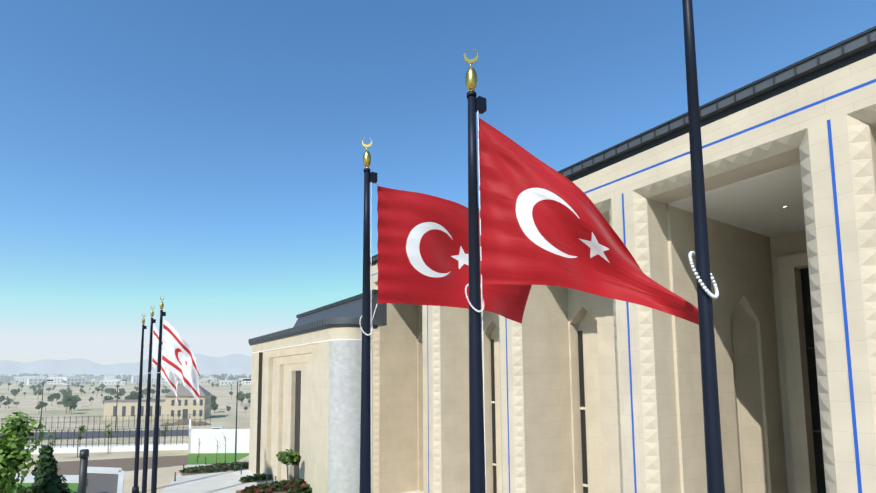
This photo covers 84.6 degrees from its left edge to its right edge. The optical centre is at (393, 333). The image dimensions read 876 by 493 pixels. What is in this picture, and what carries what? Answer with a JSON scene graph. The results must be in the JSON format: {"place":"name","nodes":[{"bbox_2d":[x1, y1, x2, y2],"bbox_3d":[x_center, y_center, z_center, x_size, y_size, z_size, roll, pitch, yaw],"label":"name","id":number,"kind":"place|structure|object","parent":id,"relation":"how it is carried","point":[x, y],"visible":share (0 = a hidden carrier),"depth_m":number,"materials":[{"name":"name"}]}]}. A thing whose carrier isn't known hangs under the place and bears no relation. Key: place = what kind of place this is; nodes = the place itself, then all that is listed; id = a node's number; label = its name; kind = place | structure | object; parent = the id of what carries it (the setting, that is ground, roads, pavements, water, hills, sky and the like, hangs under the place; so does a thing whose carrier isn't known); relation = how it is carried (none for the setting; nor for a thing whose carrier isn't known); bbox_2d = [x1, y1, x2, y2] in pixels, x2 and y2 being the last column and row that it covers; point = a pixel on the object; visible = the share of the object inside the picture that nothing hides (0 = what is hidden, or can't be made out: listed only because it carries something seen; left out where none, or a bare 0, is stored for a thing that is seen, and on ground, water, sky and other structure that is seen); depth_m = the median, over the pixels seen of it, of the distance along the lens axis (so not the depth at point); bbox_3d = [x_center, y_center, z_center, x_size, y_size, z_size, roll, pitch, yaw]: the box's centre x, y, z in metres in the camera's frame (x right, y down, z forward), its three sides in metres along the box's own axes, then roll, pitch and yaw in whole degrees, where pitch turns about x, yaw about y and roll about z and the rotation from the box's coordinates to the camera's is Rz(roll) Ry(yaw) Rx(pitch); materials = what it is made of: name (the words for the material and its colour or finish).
{"place":"outdoors","nodes":[
{"label":"outdoors","id":0,"kind":"place"},
{"bbox_2d":[10,475,78,492],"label":"wall","id":1,"kind":"structure","parent":0,"point":[72,481],"depth_m":12.63,"materials":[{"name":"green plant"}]},
{"bbox_2d":[0,430,187,447],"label":"perimeter road","id":2,"kind":"structure","parent":0,"point":[94,434],"depth_m":74.12,"materials":[{"name":"grey asphalt"}]},
{"bbox_2d":[0,373,250,384],"bbox_3d":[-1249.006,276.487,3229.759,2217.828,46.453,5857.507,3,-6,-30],"label":"town buildings","id":3,"kind":"structure","parent":0,"point":[75,379],"depth_m":593.28,"materials":[{"name":"grey"}]},
{"bbox_2d":[0,354,251,375],"bbox_3d":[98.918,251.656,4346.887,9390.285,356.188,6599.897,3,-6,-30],"label":"mountain ridge","id":4,"kind":"structure","parent":0,"point":[236,364],"depth_m":6005.31,"materials":[{"name":"grey"}]},
{"bbox_2d":[103,383,212,419],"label":"beige house","id":5,"kind":"structure","parent":0,"point":[170,406],"depth_m":102.53,"materials":[{"name":"beige stone"}]},
{"bbox_2d":[0,380,422,492],"bbox_3d":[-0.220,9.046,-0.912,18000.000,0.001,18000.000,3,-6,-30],"label":"ground","id":6,"kind":"structure","parent":0,"point":[221,416],"depth_m":104.19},
{"bbox_2d":[0,414,210,453],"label":"perimeter fence","id":7,"kind":"object","parent":6,"relation":"on","point":[104,448],"visible":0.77,"depth_m":58.60,"materials":[{"name":"white paint"}]},
{"bbox_2d":[35,455,187,474],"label":"road","id":8,"kind":"structure","parent":6,"relation":"on","point":[72,467],"depth_m":50.25,"materials":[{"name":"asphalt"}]},
{"bbox_2d":[132,314,146,492],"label":"flagpole","id":9,"kind":"object","parent":6,"relation":"on","point":[135,488],"visible":1,"depth_m":37.83,"materials":[{"name":"black metal"}]},
{"bbox_2d":[39,379,250,461],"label":"street lamps","id":10,"kind":"object","parent":6,"relation":"on","point":[116,412],"visible":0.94,"depth_m":50.98,"materials":[{"name":"grey metal"}]},
{"bbox_2d":[142,305,155,492],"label":"flagpole","id":11,"kind":"object","parent":6,"relation":"on","point":[145,455],"visible":1,"depth_m":33.43,"materials":[{"name":"black metal"}]},
{"bbox_2d":[152,326,178,404],"bbox_3d":[-16.020,2.205,33.683,2.074,5.672,0.558,0,-5,-4],"label":"flag","id":12,"kind":"object","parent":11,"relation":"attached to","point":[171,378],"visible":0.56,"depth_m":33.80,"materials":[{"name":"white fabric"}]},
{"bbox_2d":[151,296,165,492],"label":"flagpole","id":13,"kind":"object","parent":6,"relation":"on","point":[155,446],"visible":1,"depth_m":29.59,"materials":[{"name":"black metal"}]},
{"bbox_2d":[162,319,199,402],"bbox_3d":[-13.233,1.683,29.914,2.466,5.308,0.720,-2,-5,17],"label":"flag","id":14,"kind":"object","parent":13,"relation":"attached to","point":[178,358],"visible":1,"depth_m":29.89,"materials":[{"name":"white fabric"}]},
{"bbox_2d":[162,418,209,425],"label":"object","id":15,"kind":"structure","parent":6,"relation":"on","point":[183,422],"depth_m":90.26,"materials":[{"name":"soil"}]},
{"bbox_2d":[188,419,249,452],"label":"white boundary wall","id":16,"kind":"structure","parent":6,"relation":"on","point":[209,439],"depth_m":57.26,"materials":[{"name":"paint"}]},
{"bbox_2d":[188,453,291,481],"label":"lawn strips","id":17,"kind":"object","parent":6,"relation":"on","point":[210,458],"visible":0.42,"depth_m":53.94,"materials":[{"name":"green plant"}]},
{"bbox_2d":[178,461,311,492],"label":"flower bed plants","id":18,"kind":"object","parent":17,"relation":"on","point":[297,485],"visible":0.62,"depth_m":41.23,"materials":[{"name":"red plant"}]},
{"bbox_2d":[248,289,386,492],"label":"building","id":19,"kind":"structure","parent":6,"relation":"on","point":[305,403],"depth_m":34.66,"materials":[{"name":"beige stone"}]},
{"bbox_2d":[370,54,875,492],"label":"building","id":20,"kind":"structure","parent":6,"relation":"on","point":[585,392],"depth_m":21.15,"materials":[{"name":"beige stone"}]},
{"bbox_2d":[370,26,875,266],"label":"roof","id":21,"kind":"structure","parent":20,"relation":"attached to","point":[849,51],"depth_m":15.90,"materials":[{"name":"grey metal"}]},
{"bbox_2d":[160,463,272,492],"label":"plaza paving","id":22,"kind":"structure","parent":0,"point":[224,482],"depth_m":40.86,"materials":[{"name":"beige stone"}]},
{"bbox_2d":[174,456,275,482],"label":"bollards","id":23,"kind":"object","parent":22,"relation":"on","point":[234,470],"visible":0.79,"depth_m":44.61,"materials":[{"name":"grey metal"}]},
{"bbox_2d":[402,490,422,492],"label":"forecourt paving","id":24,"kind":"structure","parent":0,"point":[417,491],"depth_m":37.64,"materials":[{"name":"beige stone"}]},
{"bbox_2d":[77,467,123,492],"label":"wall","id":25,"kind":"structure","parent":24,"relation":"on","point":[105,479],"depth_m":13.38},
{"bbox_2d":[0,411,76,492],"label":"trees","id":26,"kind":"object","parent":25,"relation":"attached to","point":[47,478],"depth_m":7.16,"materials":[{"name":"green plant"}]},
{"bbox_2d":[78,449,88,492],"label":"bollard","id":27,"kind":"object","parent":25,"relation":"on","point":[83,457],"visible":1,"depth_m":9.49,"materials":[{"name":"grey metal"}]},
{"bbox_2d":[359,138,376,492],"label":"flagpole","id":28,"kind":"object","parent":24,"relation":"on","point":[366,425],"visible":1,"depth_m":12.52,"materials":[{"name":"black metal"}]},
{"bbox_2d":[377,186,531,323],"bbox_3d":[1.908,-2.199,13.479,4.762,3.580,0.890,2,-6,-23],"label":"turkish flag","id":29,"kind":"object","parent":28,"relation":"attached to","point":[422,244],"visible":0.77,"depth_m":13.33,"materials":[{"name":"red fabric"}]},
{"bbox_2d":[464,50,486,492],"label":"flagpole","id":30,"kind":"object","parent":24,"relation":"on","point":[477,440],"visible":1,"depth_m":8.80,"materials":[{"name":"black metal"}]},
{"bbox_2d":[478,118,698,324],"bbox_3d":[3.553,-2.057,8.921,3.759,4.221,1.021,-1,-5,16],"label":"turkish flag","id":31,"kind":"object","parent":30,"relation":"attached to","point":[542,223],"visible":0.96,"depth_m":8.78,"materials":[{"name":"red fabric"}]},
{"bbox_2d":[682,0,724,492],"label":"flagpole","id":32,"kind":"object","parent":24,"relation":"on","point":[713,439],"visible":1,"depth_m":5.40,"materials":[{"name":"black metal"}]},
{"bbox_2d":[0,0,875,364],"label":"sky","id":33,"kind":"structure","parent":0,"point":[205,157],"materials":[{"name":"blue"}]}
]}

